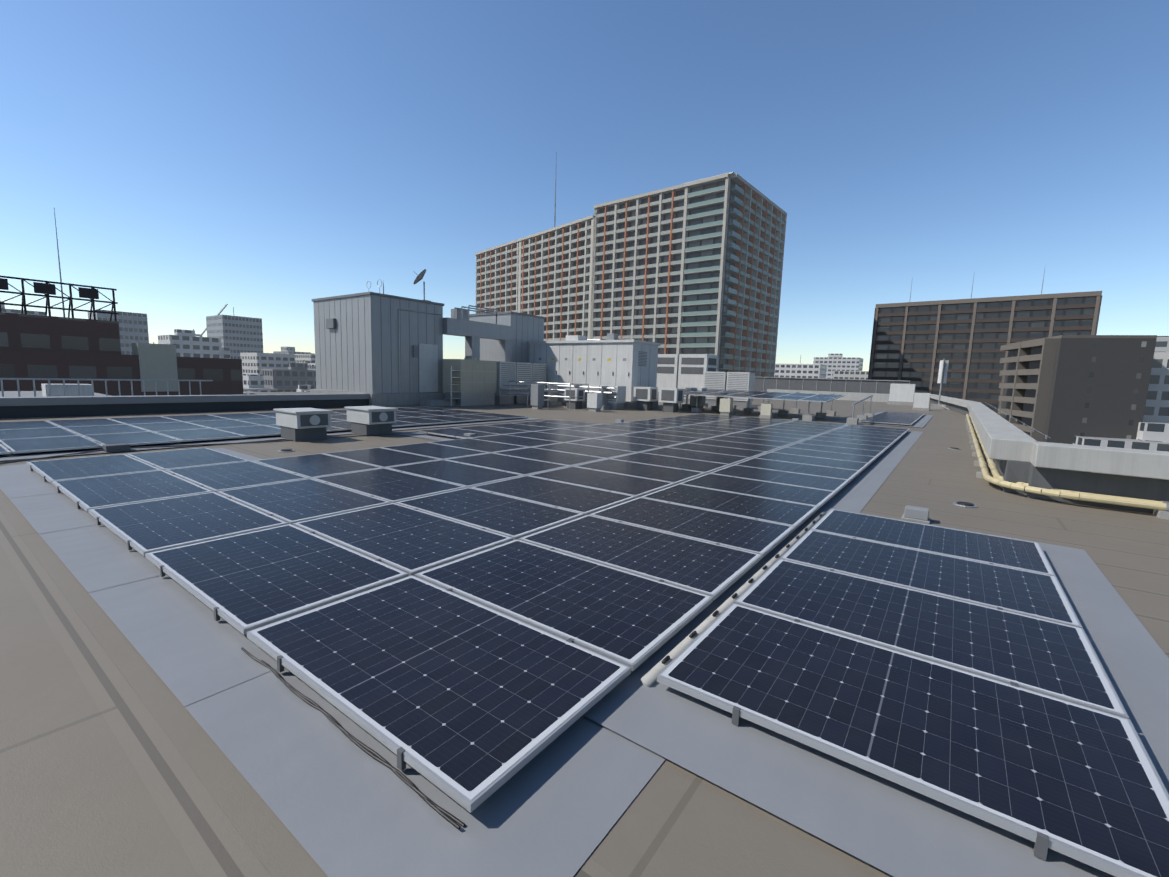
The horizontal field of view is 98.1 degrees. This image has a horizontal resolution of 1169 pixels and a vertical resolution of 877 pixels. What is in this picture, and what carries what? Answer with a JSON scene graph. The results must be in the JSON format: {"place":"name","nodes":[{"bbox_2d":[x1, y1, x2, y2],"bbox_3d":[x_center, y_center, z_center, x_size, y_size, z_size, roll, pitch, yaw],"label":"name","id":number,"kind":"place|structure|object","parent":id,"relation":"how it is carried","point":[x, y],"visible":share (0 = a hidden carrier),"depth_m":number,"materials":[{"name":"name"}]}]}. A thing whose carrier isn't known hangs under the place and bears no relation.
{"place":"outdoors","nodes":[
{"label":"outdoors","id":0,"kind":"place"},
{"bbox_2d":[0,208,243,395],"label":"brick building","id":1,"kind":"structure","parent":0,"point":[41,346],"depth_m":56.28,"materials":[{"name":"brick"}]},
{"bbox_2d":[0,392,1168,876],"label":"roof slab","id":2,"kind":"structure","parent":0,"point":[114,762],"depth_m":2.00,"materials":[{"name":"grey concrete"}]},
{"bbox_2d":[273,408,332,441],"bbox_3d":[-5.757,-0.290,10.388,0.980,0.605,0.720,7,9,36],"label":"roof vent","id":3,"kind":"object","parent":2,"relation":"on","point":[302,424],"visible":1,"depth_m":10.14,"materials":[{"name":"grey metal"}]},
{"bbox_2d":[344,406,397,435],"bbox_3d":[-4.847,-0.404,11.538,0.980,0.605,0.720,7,9,36],"label":"roof vent","id":4,"kind":"object","parent":2,"relation":"on","point":[367,420],"visible":0.98,"depth_m":11.29,"materials":[{"name":"grey metal"}]},
{"bbox_2d":[310,292,455,406],"bbox_3d":[-8.753,-3.765,22.190,5.700,4.400,3.750,7,9,36],"label":"penthouse","id":5,"kind":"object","parent":2,"relation":"on","point":[357,349],"visible":1,"depth_m":20.92,"materials":[{"name":"metal"}]},
{"bbox_2d":[383,269,428,300],"bbox_3d":[-7.715,-6.565,21.599,2.225,1.366,1.086,2,7,1],"label":"satellite dish","id":6,"kind":"object","parent":5,"relation":"on","point":[420,276],"visible":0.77,"depth_m":21.62,"materials":[{"name":"metal"}]},
{"bbox_2d":[0,404,977,523],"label":"fixtures","id":7,"kind":"object","parent":2,"relation":"on","point":[916,514],"visible":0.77,"depth_m":8.20,"materials":[{"name":"grey paint"}]},
{"bbox_2d":[326,279,754,415],"bbox_3d":[-0.916,-4.427,26.342,20.174,5.179,11.784,2,7,-1],"label":"plant equipment","id":8,"kind":"object","parent":2,"relation":"on","point":[511,357],"visible":0.94,"depth_m":24.23,"materials":[{"name":"metal"}]},
{"bbox_2d":[0,412,1168,876],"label":"roof membrane strips","id":9,"kind":"object","parent":2,"relation":"on","point":[336,800],"visible":0.3,"depth_m":1.97,"materials":[{"name":"grey rubber"}]},
{"bbox_2d":[241,512,825,829],"bbox_3d":[0.453,0.956,4.150,1.851,0.060,5.120,7,9,36],"label":"cable rail","id":10,"kind":"object","parent":9,"relation":"on","point":[649,679],"visible":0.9,"depth_m":2.50,"materials":[{"name":"grey metal"}]},
{"bbox_2d":[0,407,1168,876],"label":"solar panels","id":11,"kind":"object","parent":9,"relation":"on","point":[476,621],"visible":0.96,"depth_m":3.23,"materials":[{"name":"glass"}]},
{"bbox_2d":[0,393,1168,513],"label":"parapets","id":12,"kind":"object","parent":2,"relation":"on","point":[1015,453],"visible":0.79,"depth_m":7.29,"materials":[{"name":"grey paint"}]},
{"bbox_2d":[0,378,212,418],"bbox_3d":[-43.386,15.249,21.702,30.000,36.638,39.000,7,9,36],"label":"neighbour railing","id":13,"kind":"object","parent":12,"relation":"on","point":[50,390],"visible":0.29,"depth_m":23.79,"materials":[{"name":"grey metal"}]},
{"bbox_2d":[658,388,874,424],"bbox_3d":[8.097,-1.603,22.785,8.175,1.017,4.996,7,9,36],"label":"pipe rack","id":14,"kind":"object","parent":2,"relation":"on","point":[768,396],"visible":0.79,"depth_m":22.10,"materials":[{"name":"grey metal"}]},
{"bbox_2d":[887,359,948,410],"bbox_3d":[23.206,-3.782,34.884,2.642,3.300,9.715,5,8,21],"label":"cell antenna","id":15,"kind":"object","parent":2,"relation":"on","point":[902,394],"visible":1,"depth_m":33.49,"materials":[{"name":"paint"}]},
{"bbox_2d":[965,402,1168,519],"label":"parapet pipes","id":16,"kind":"object","parent":2,"relation":"on","point":[1159,508],"visible":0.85,"depth_m":6.78,"materials":[{"name":"plastic"}]},
{"bbox_2d":[0,0,1168,370],"label":"sky","id":17,"kind":"structure","parent":0,"point":[264,159],"materials":[{"name":"blue"}]},
{"bbox_2d":[754,377,909,401],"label":"screen wall","id":18,"kind":"structure","parent":0,"point":[858,389],"depth_m":56.31,"materials":[{"name":"grey paint"}]},
{"bbox_2d":[868,270,1101,414],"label":"apartment building","id":19,"kind":"structure","parent":0,"point":[914,342],"depth_m":150.87,"materials":[{"name":"concrete"}]},
{"label":"city ground","id":20,"kind":"structure","parent":0,"visible":0},
{"bbox_2d":[195,304,227,336],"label":"tower crane","id":21,"kind":"object","parent":20,"relation":"on","point":[203,332],"visible":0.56,"depth_m":355.58,"materials":[{"name":"white paint"}]},
{"bbox_2d":[0,301,1168,451],"bbox_3d":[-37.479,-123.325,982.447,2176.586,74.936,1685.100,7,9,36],"label":"city blocks","id":22,"kind":"structure","parent":20,"relation":"on","point":[287,369],"depth_m":215.43,"materials":[{"name":"white concrete"}]},
{"bbox_2d":[475,172,786,376],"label":"apartment tower","id":23,"kind":"structure","parent":20,"relation":"on","point":[694,267],"depth_m":156.31,"materials":[{"name":"concrete"}]},
{"bbox_2d":[554,152,556,226],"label":"antenna mast","id":24,"kind":"object","parent":23,"relation":"on","point":[555,199],"visible":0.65,"depth_m":197.88,"materials":[{"name":"metal"}]},
{"bbox_2d":[998,335,1156,443],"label":"apartment building","id":25,"kind":"structure","parent":20,"relation":"on","point":[1064,389],"depth_m":92.37,"materials":[{"name":"concrete"}]},
{"bbox_2d":[1143,336,1168,422],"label":"pale flats","id":26,"kind":"structure","parent":20,"relation":"on","point":[1157,405],"depth_m":93.19,"materials":[{"name":"concrete"}]}
]}

